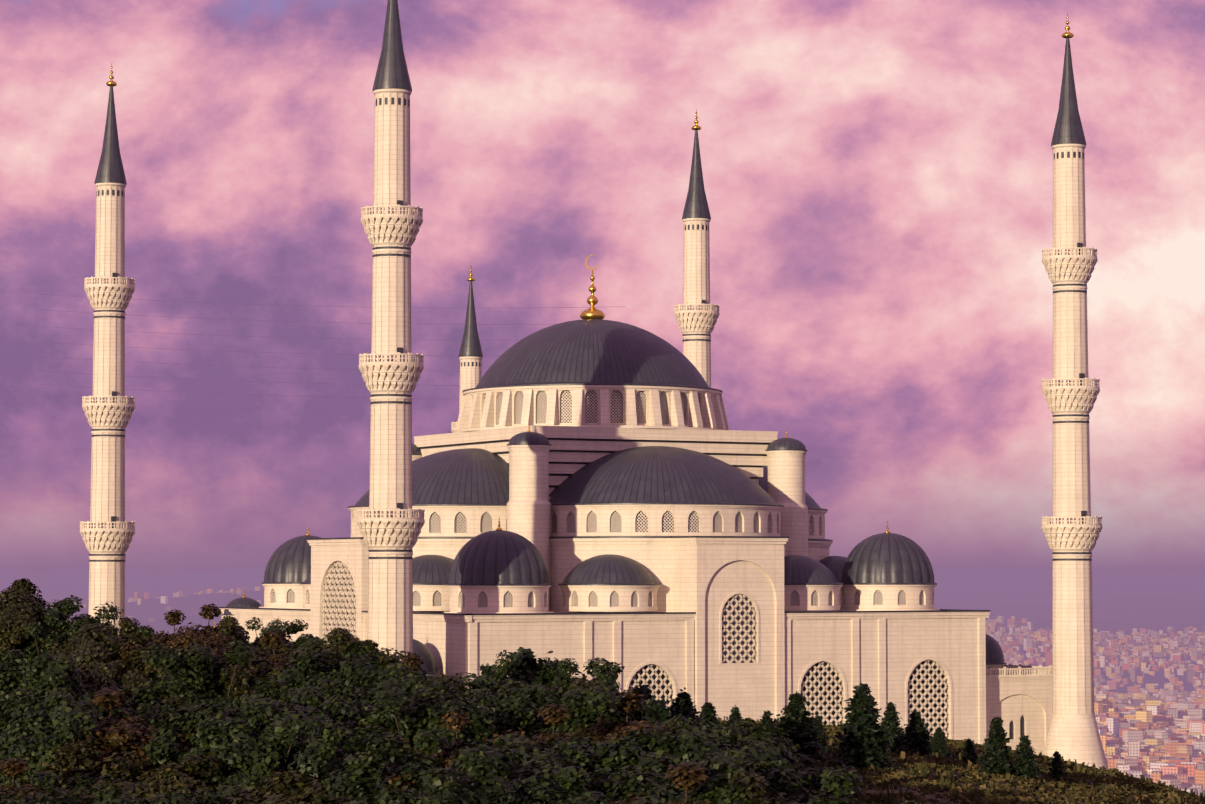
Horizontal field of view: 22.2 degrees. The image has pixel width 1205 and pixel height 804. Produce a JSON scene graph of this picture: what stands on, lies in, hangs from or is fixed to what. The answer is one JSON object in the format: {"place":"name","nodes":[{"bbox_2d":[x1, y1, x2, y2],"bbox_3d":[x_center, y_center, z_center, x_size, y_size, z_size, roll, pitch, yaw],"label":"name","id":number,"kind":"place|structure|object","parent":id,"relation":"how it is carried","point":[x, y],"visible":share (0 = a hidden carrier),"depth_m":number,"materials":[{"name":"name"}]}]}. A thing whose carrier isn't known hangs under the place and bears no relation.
{"place":"outdoors","nodes":[
{"label":"outdoors","id":0,"kind":"place"},
{"bbox_2d":[0,567,1204,803],"bbox_3d":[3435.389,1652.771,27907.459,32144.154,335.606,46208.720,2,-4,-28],"label":"ground","id":1,"kind":"structure","parent":0,"point":[1128,601],"depth_m":11970.87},
{"bbox_2d":[0,600,30,666],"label":"tree","id":2,"kind":"object","parent":1,"relation":"on","point":[2,627],"visible":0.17,"depth_m":337.28,"materials":[{"name":"green plant"}]},
{"bbox_2d":[12,623,40,667],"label":"tree","id":3,"kind":"object","parent":1,"relation":"on","point":[29,648],"visible":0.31,"depth_m":339.50,"materials":[{"name":"green plant"}]},
{"bbox_2d":[0,758,58,803],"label":"tree","id":4,"kind":"object","parent":1,"relation":"on","point":[10,767],"visible":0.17,"depth_m":174.57,"materials":[{"name":"green plant"}]},
{"bbox_2d":[0,578,67,654],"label":"tree","id":5,"kind":"object","parent":1,"relation":"on","point":[17,594],"visible":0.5,"depth_m":339.32,"materials":[{"name":"green plant"}]},
{"bbox_2d":[0,787,78,803],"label":"tree","id":6,"kind":"object","parent":1,"relation":"on","point":[15,798],"visible":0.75,"depth_m":167.06,"materials":[{"name":"green plant"}]},
{"bbox_2d":[0,649,86,713],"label":"tree","id":7,"kind":"object","parent":1,"relation":"on","point":[42,674],"visible":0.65,"depth_m":225.51,"materials":[{"name":"green plant"}]},
{"bbox_2d":[0,714,115,787],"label":"tree","id":8,"kind":"object","parent":1,"relation":"on","point":[6,780],"visible":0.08,"depth_m":186.63,"materials":[{"name":"green plant"}]},
{"bbox_2d":[0,595,123,671],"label":"tree","id":9,"kind":"object","parent":1,"relation":"on","point":[51,618],"visible":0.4,"depth_m":340.57,"materials":[{"name":"green plant"}]},
{"bbox_2d":[0,687,136,787],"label":"tree","id":10,"kind":"object","parent":1,"relation":"on","point":[49,725],"visible":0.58,"depth_m":186.42,"materials":[{"name":"green plant"}]},
{"bbox_2d":[4,772,140,803],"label":"tree","id":11,"kind":"object","parent":1,"relation":"on","point":[79,782],"visible":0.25,"depth_m":176.79,"materials":[{"name":"green plant"}]},
{"bbox_2d":[18,742,153,803],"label":"tree","id":12,"kind":"object","parent":1,"relation":"on","point":[73,760],"visible":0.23,"depth_m":181.03,"materials":[{"name":"green plant"}]},
{"bbox_2d":[55,619,118,651],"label":"tree","id":13,"kind":"object","parent":1,"relation":"on","point":[68,634],"visible":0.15,"depth_m":340.36,"materials":[{"name":"green plant"}]},
{"bbox_2d":[47,662,134,703],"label":"tree","id":14,"kind":"object","parent":1,"relation":"on","point":[90,683],"depth_m":233.72,"materials":[{"name":"green plant"}]},
{"bbox_2d":[39,623,145,670],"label":"tree","id":15,"kind":"object","parent":1,"relation":"on","point":[94,643],"visible":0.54,"depth_m":252.95,"materials":[{"name":"green plant"}]},
{"bbox_2d":[57,780,143,803],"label":"tree","id":16,"kind":"object","parent":1,"relation":"on","point":[84,799],"visible":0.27,"depth_m":168.93,"materials":[{"name":"green plant"}]},
{"bbox_2d":[80,63,134,636],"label":"minaret","id":17,"kind":"object","parent":1,"relation":"on","point":[107,531],"visible":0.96,"depth_m":478.51,"materials":[{"name":"stone"}]},
{"bbox_2d":[102,617,141,637],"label":"tree","id":18,"kind":"object","parent":1,"relation":"on","point":[128,627],"visible":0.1,"depth_m":342.88,"materials":[{"name":"green plant"}]},
{"bbox_2d":[55,688,199,778],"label":"tree","id":19,"kind":"object","parent":1,"relation":"on","point":[121,735],"visible":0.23,"depth_m":185.33,"materials":[{"name":"green plant"}]},
{"bbox_2d":[28,781,227,803],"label":"tree","id":20,"kind":"object","parent":1,"relation":"on","point":[110,797],"visible":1,"depth_m":164.06,"materials":[{"name":"green plant"}]},
{"bbox_2d":[82,635,174,693],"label":"tree","id":21,"kind":"object","parent":1,"relation":"on","point":[116,673],"visible":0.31,"depth_m":249.42,"materials":[{"name":"green plant"}]},
{"bbox_2d":[78,685,183,731],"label":"tree","id":22,"kind":"object","parent":1,"relation":"on","point":[144,708],"visible":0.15,"depth_m":200.54,"materials":[{"name":"green plant"}]},
{"bbox_2d":[114,625,161,638],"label":"tree","id":23,"kind":"object","parent":1,"relation":"on","point":[145,633],"visible":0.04,"depth_m":341.80,"materials":[{"name":"green plant"}]},
{"bbox_2d":[116,609,228,702],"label":"tree","id":24,"kind":"object","parent":1,"relation":"on","point":[172,640],"visible":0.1,"depth_m":253.27,"materials":[{"name":"green plant"}]},
{"bbox_2d":[113,753,237,803],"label":"tree","id":25,"kind":"object","parent":1,"relation":"on","point":[185,777],"visible":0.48,"depth_m":178.38,"materials":[{"name":"green plant"}]},
{"bbox_2d":[161,694,199,714],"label":"tree","id":26,"kind":"object","parent":1,"relation":"on","point":[180,700],"visible":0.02,"depth_m":210.58,"materials":[{"name":"green plant"}]},
{"bbox_2d":[120,717,248,769],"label":"tree","id":27,"kind":"object","parent":1,"relation":"on","point":[159,762],"visible":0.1,"depth_m":185.27,"materials":[{"name":"green plant"}]},
{"bbox_2d":[126,640,256,713],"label":"tree","id":28,"kind":"object","parent":1,"relation":"on","point":[198,665],"visible":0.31,"depth_m":216.08,"materials":[{"name":"green plant"}]},
{"bbox_2d":[158,604,240,660],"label":"tree","id":29,"kind":"object","parent":1,"relation":"on","point":[208,632],"visible":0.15,"depth_m":262.60,"materials":[{"name":"green plant"}]},
{"bbox_2d":[149,653,285,697],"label":"tree","id":30,"kind":"object","parent":1,"relation":"on","point":[164,677],"visible":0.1,"depth_m":221.93,"materials":[{"name":"green plant"}]},
{"bbox_2d":[187,778,247,803],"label":"tree","id":31,"kind":"object","parent":1,"relation":"on","point":[230,790],"visible":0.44,"depth_m":170.03,"materials":[{"name":"green plant"}]},
{"bbox_2d":[191,767,269,798],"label":"tree","id":32,"kind":"object","parent":1,"relation":"on","point":[247,781],"visible":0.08,"depth_m":178.37,"materials":[{"name":"green plant"}]},
{"bbox_2d":[143,694,325,793],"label":"tree","id":33,"kind":"object","parent":1,"relation":"on","point":[265,738],"visible":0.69,"depth_m":182.82,"materials":[{"name":"green plant"}]},
{"bbox_2d":[182,652,288,700],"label":"tree","id":34,"kind":"object","parent":1,"relation":"on","point":[250,671],"visible":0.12,"depth_m":218.32,"materials":[{"name":"green plant"}]},
{"bbox_2d":[222,589,261,617],"bbox_3d":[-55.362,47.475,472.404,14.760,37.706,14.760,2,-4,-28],"label":"dome","id":35,"kind":"structure","parent":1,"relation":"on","point":[243,601],"depth_m":471.43,"materials":[{"name":"metal"}]},
{"bbox_2d":[213,616,289,659],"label":"tree","id":36,"kind":"object","parent":1,"relation":"on","point":[227,626],"visible":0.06,"depth_m":263.38,"materials":[{"name":"green plant"}]},
{"bbox_2d":[243,629,295,662],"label":"tree","id":37,"kind":"object","parent":1,"relation":"on","point":[261,650],"visible":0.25,"depth_m":263.88,"materials":[{"name":"green plant"}]},
{"bbox_2d":[245,617,308,646],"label":"tree","id":38,"kind":"object","parent":1,"relation":"on","point":[293,628],"visible":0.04,"depth_m":344.19,"materials":[{"name":"green plant"}]},
{"bbox_2d":[215,768,358,803],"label":"tree","id":39,"kind":"object","parent":1,"relation":"on","point":[304,788],"visible":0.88,"depth_m":162.46,"materials":[{"name":"green plant"}]},
{"bbox_2d":[259,631,326,678],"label":"tree","id":40,"kind":"object","parent":1,"relation":"on","point":[266,639],"visible":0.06,"depth_m":229.27,"materials":[{"name":"green plant"}]},
{"bbox_2d":[228,673,381,761],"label":"tree","id":41,"kind":"object","parent":1,"relation":"on","point":[314,700],"visible":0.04,"depth_m":196.45,"materials":[{"name":"green plant"}]},
{"bbox_2d":[287,634,326,659],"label":"tree","id":42,"kind":"object","parent":1,"relation":"on","point":[303,642],"visible":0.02,"depth_m":262.42,"materials":[{"name":"green plant"}]},
{"bbox_2d":[40,294,624,398],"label":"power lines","id":43,"kind":"object","parent":1,"relation":"on","point":[264,352],"visible":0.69,"depth_m":844.86,"materials":[{"name":"metal"}]},
{"bbox_2d":[276,642,414,701],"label":"tree","id":44,"kind":"object","parent":1,"relation":"on","point":[306,668],"visible":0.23,"depth_m":204.43,"materials":[{"name":"green plant"}]},
{"bbox_2d":[279,669,435,721],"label":"tree","id":45,"kind":"object","parent":1,"relation":"on","point":[363,680],"visible":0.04,"depth_m":196.32,"materials":[{"name":"green plant"}]},
{"bbox_2d":[283,694,436,768],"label":"tree","id":46,"kind":"object","parent":1,"relation":"on","point":[352,715],"visible":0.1,"depth_m":188.24,"materials":[{"name":"green plant"}]},
{"bbox_2d":[287,717,447,798],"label":"tree","id":47,"kind":"object","parent":1,"relation":"on","point":[323,753],"visible":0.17,"depth_m":173.75,"materials":[{"name":"green plant"}]},
{"bbox_2d":[320,627,425,674],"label":"tree","id":48,"kind":"object","parent":1,"relation":"on","point":[341,639],"visible":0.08,"depth_m":261.11,"materials":[{"name":"green plant"}]},
{"bbox_2d":[336,639,420,678],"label":"tree","id":49,"kind":"object","parent":1,"relation":"on","point":[373,645],"visible":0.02,"depth_m":235.99,"materials":[{"name":"green plant"}]},
{"bbox_2d":[356,0,424,660],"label":"minaret","id":50,"kind":"object","parent":1,"relation":"on","point":[391,523],"visible":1,"depth_m":385.04,"materials":[{"name":"stone"}]},
{"bbox_2d":[355,697,426,761],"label":"tree","id":51,"kind":"object","parent":1,"relation":"on","point":[409,740],"visible":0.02,"depth_m":188.63,"materials":[{"name":"green plant"}]},
{"bbox_2d":[383,770,417,791],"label":"tree","id":52,"kind":"object","parent":1,"relation":"on","point":[392,777],"visible":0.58,"depth_m":160.54,"materials":[{"name":"brown plant"}]},
{"bbox_2d":[402,653,423,677],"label":"tree","id":53,"kind":"object","parent":1,"relation":"on","point":[416,660],"visible":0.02,"depth_m":224.70,"materials":[{"name":"brown plant"}]},
{"bbox_2d":[349,767,492,803],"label":"tree","id":54,"kind":"object","parent":1,"relation":"on","point":[442,784],"visible":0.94,"depth_m":154.11,"materials":[{"name":"green plant"}]},
{"bbox_2d":[351,686,497,763],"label":"tree","id":55,"kind":"object","parent":1,"relation":"on","point":[433,712],"visible":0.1,"depth_m":186.75,"materials":[{"name":"green plant"}]},
{"bbox_2d":[324,727,530,803],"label":"tree","id":56,"kind":"object","parent":1,"relation":"on","point":[483,761],"visible":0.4,"depth_m":159.34,"materials":[{"name":"green plant"}]},
{"bbox_2d":[419,674,496,728],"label":"tree","id":57,"kind":"object","parent":1,"relation":"on","point":[445,678],"visible":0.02,"depth_m":202.68,"materials":[{"name":"green plant"}]},
{"bbox_2d":[419,709,500,772],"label":"tree","id":58,"kind":"object","parent":1,"relation":"on","point":[452,717],"visible":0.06,"depth_m":177.86,"materials":[{"name":"green plant"}]},
{"bbox_2d":[451,266,482,432],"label":"minaret","id":59,"kind":"object","parent":1,"relation":"on","point":[470,356],"visible":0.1,"depth_m":624.68,"materials":[{"name":"stone"}]},
{"bbox_2d":[408,669,558,701],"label":"tree","id":60,"kind":"object","parent":1,"relation":"on","point":[477,682],"visible":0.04,"depth_m":206.65,"materials":[{"name":"green plant"}]},
{"bbox_2d":[407,733,566,788],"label":"tree","id":61,"kind":"object","parent":1,"relation":"on","point":[536,754],"visible":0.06,"depth_m":173.74,"materials":[{"name":"green plant"}]},
{"bbox_2d":[420,679,576,742],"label":"tree","id":62,"kind":"object","parent":1,"relation":"on","point":[513,708],"visible":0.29,"depth_m":190.70,"materials":[{"name":"green plant"}]},
{"bbox_2d":[507,647,547,685],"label":"pine tree","id":63,"kind":"object","parent":1,"relation":"on","point":[526,658],"visible":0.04,"depth_m":225.62,"materials":[{"name":"green plant"}]},
{"bbox_2d":[481,650,579,699],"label":"tree","id":64,"kind":"object","parent":1,"relation":"on","point":[499,672],"visible":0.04,"depth_m":222.59,"materials":[{"name":"green plant"}]},
{"bbox_2d":[479,785,590,803],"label":"tree","id":65,"kind":"object","parent":1,"relation":"on","point":[569,798],"visible":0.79,"depth_m":156.00,"materials":[{"name":"green plant"}]},
{"bbox_2d":[492,703,597,759],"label":"tree","id":66,"kind":"object","parent":1,"relation":"on","point":[551,713],"visible":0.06,"depth_m":177.28,"materials":[{"name":"green plant"}]},
{"bbox_2d":[451,759,674,803],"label":"tree","id":67,"kind":"object","parent":1,"relation":"on","point":[570,777],"visible":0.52,"depth_m":158.38,"materials":[{"name":"green plant"}]},
{"bbox_2d":[531,678,609,735],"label":"tree","id":68,"kind":"object","parent":1,"relation":"on","point":[586,683],"visible":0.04,"depth_m":192.64,"materials":[{"name":"green plant"}]},
{"bbox_2d":[528,736,617,786],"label":"tree","id":69,"kind":"object","parent":1,"relation":"on","point":[589,743],"visible":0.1,"depth_m":169.02,"materials":[{"name":"green plant"}]},
{"bbox_2d":[537,657,633,713],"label":"tree","id":70,"kind":"object","parent":1,"relation":"on","point":[601,672],"visible":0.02,"depth_m":223.49,"materials":[{"name":"green plant"}]},
{"bbox_2d":[535,685,646,738],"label":"tree","id":71,"kind":"object","parent":1,"relation":"on","point":[591,706],"visible":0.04,"depth_m":185.01,"materials":[{"name":"green plant"}]},
{"bbox_2d":[536,689,674,743],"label":"tree","id":72,"kind":"object","parent":1,"relation":"on","point":[629,700],"depth_m":182.92,"materials":[{"name":"green plant"}]},
{"bbox_2d":[585,797,660,803],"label":"tree","id":73,"kind":"object","parent":1,"relation":"on","point":[642,800],"visible":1,"depth_m":146.28,"materials":[{"name":"green plant"}]},
{"bbox_2d":[50,587,1204,796],"bbox_3d":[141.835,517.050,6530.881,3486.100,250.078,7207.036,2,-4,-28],"label":"city buildings","id":74,"kind":"structure","parent":1,"relation":"on","point":[1161,737],"depth_m":5367.33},
{"bbox_2d":[214,255,1051,754],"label":"mosque","id":75,"kind":"structure","parent":1,"relation":"on","point":[592,485],"depth_m":425.98,"materials":[{"name":"stone"}]},
{"bbox_2d":[631,684,653,721],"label":"pine tree","id":76,"kind":"object","parent":1,"relation":"on","point":[644,690],"depth_m":232.00,"materials":[{"name":"green plant"}]},
{"bbox_2d":[641,696,672,732],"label":"pine tree","id":77,"kind":"object","parent":1,"relation":"on","point":[657,710],"visible":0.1,"depth_m":213.84,"materials":[{"name":"green plant"}]},
{"bbox_2d":[606,761,718,803],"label":"tree","id":78,"kind":"object","parent":1,"relation":"on","point":[686,776],"visible":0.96,"depth_m":151.02,"materials":[{"name":"green plant"}]},
{"bbox_2d":[545,727,797,799],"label":"tree","id":79,"kind":"object","parent":1,"relation":"on","point":[614,753],"visible":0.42,"depth_m":168.26,"materials":[{"name":"green plant"}]},
{"bbox_2d":[604,756,763,803],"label":"tree","id":80,"kind":"object","parent":1,"relation":"on","point":[663,791],"visible":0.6,"depth_m":155.91,"materials":[{"name":"green plant"}]},
{"bbox_2d":[667,687,702,724],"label":"pine tree","id":81,"kind":"object","parent":1,"relation":"on","point":[682,703],"visible":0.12,"depth_m":235.81,"materials":[{"name":"green plant"}]},
{"bbox_2d":[674,109,719,387],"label":"minaret","id":82,"kind":"object","parent":1,"relation":"on","point":[696,313],"visible":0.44,"depth_m":528.05,"materials":[{"name":"stone"}]},
{"bbox_2d":[634,713,759,751],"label":"tree","id":83,"kind":"object","parent":1,"relation":"on","point":[737,730],"visible":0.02,"depth_m":181.17,"materials":[{"name":"green plant"}]},
{"bbox_2d":[620,721,791,800],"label":"tree","id":84,"kind":"object","parent":1,"relation":"on","point":[664,740],"visible":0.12,"depth_m":169.96,"materials":[{"name":"green plant"}]},
{"bbox_2d":[697,701,720,724],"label":"pine tree","id":85,"kind":"object","parent":1,"relation":"on","point":[708,712],"visible":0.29,"depth_m":265.79,"materials":[{"name":"green plant"}]},
{"bbox_2d":[724,705,742,733],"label":"pine tree","id":86,"kind":"object","parent":1,"relation":"on","point":[735,715],"visible":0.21,"depth_m":267.92,"materials":[{"name":"green plant"}]},
{"bbox_2d":[678,771,804,803],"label":"tree","id":87,"kind":"object","parent":1,"relation":"on","point":[756,795],"visible":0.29,"depth_m":152.65,"materials":[{"name":"green plant"}]},
{"bbox_2d":[693,734,808,803],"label":"tree","id":88,"kind":"object","parent":1,"relation":"on","point":[794,798],"depth_m":177.74,"materials":[{"name":"green plant"}]},
{"bbox_2d":[673,752,862,803],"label":"tree","id":89,"kind":"object","parent":1,"relation":"on","point":[831,780],"visible":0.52,"depth_m":154.52,"materials":[{"name":"green plant"}]},
{"bbox_2d":[759,710,777,739],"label":"pine tree","id":90,"kind":"object","parent":1,"relation":"on","point":[766,716],"visible":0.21,"depth_m":265.96,"materials":[{"name":"green plant"}]},
{"bbox_2d":[774,692,828,757],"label":"pine tree","id":91,"kind":"object","parent":1,"relation":"on","point":[796,727],"visible":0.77,"depth_m":265.53,"materials":[{"name":"green plant"}]},
{"bbox_2d":[809,713,833,751],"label":"pine tree","id":92,"kind":"object","parent":1,"relation":"on","point":[823,737],"visible":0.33,"depth_m":279.91,"materials":[{"name":"green plant"}]},
{"bbox_2d":[780,739,863,798],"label":"tree","id":93,"kind":"object","parent":1,"relation":"on","point":[809,766],"visible":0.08,"depth_m":181.13,"materials":[{"name":"green plant"}]},
{"bbox_2d":[822,683,904,768],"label":"pine tree","id":94,"kind":"object","parent":1,"relation":"on","point":[862,735],"visible":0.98,"depth_m":261.44,"materials":[{"name":"green plant"}]},
{"bbox_2d":[878,702,910,753],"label":"pine tree","id":95,"kind":"object","parent":1,"relation":"on","point":[890,719],"visible":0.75,"depth_m":287.78,"materials":[{"name":"green plant"}]},
{"bbox_2d":[901,710,932,754],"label":"pine tree","id":96,"kind":"object","parent":1,"relation":"on","point":[917,737],"visible":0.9,"depth_m":291.60,"materials":[{"name":"green plant"}]},
{"bbox_2d":[927,726,953,757],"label":"pine tree","id":97,"kind":"object","parent":1,"relation":"on","point":[939,742],"visible":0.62,"depth_m":287.92,"materials":[{"name":"green plant"}]},
{"bbox_2d":[715,716,1204,803],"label":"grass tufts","id":98,"kind":"object","parent":1,"relation":"on","point":[1081,788],"visible":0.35,"depth_m":262.68,"materials":[{"name":"green plant"}]},
{"bbox_2d":[958,739,980,764],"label":"pine tree","id":99,"kind":"object","parent":1,"relation":"on","point":[968,753],"visible":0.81,"depth_m":285.97,"materials":[{"name":"green plant"}]},
{"bbox_2d":[977,716,1013,774],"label":"pine tree","id":100,"kind":"object","parent":1,"relation":"on","point":[997,758],"visible":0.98,"depth_m":271.82,"materials":[{"name":"green plant"}]},
{"bbox_2d":[1010,734,1042,778],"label":"pine tree","id":101,"kind":"object","parent":1,"relation":"on","point":[1025,765],"visible":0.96,"depth_m":271.89,"materials":[{"name":"green plant"}]},
{"bbox_2d":[1047,749,1071,782],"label":"pine tree","id":102,"kind":"object","parent":1,"relation":"on","point":[1057,770],"visible":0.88,"depth_m":283.98,"materials":[{"name":"green plant"}]},
{"bbox_2d":[1041,13,1108,769],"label":"minaret","id":103,"kind":"object","parent":1,"relation":"on","point":[1071,531],"visible":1,"depth_m":434.16,"materials":[{"name":"stone"}]},
{"bbox_2d":[0,0,1204,570],"label":"sky","id":104,"kind":"structure","parent":0,"point":[878,174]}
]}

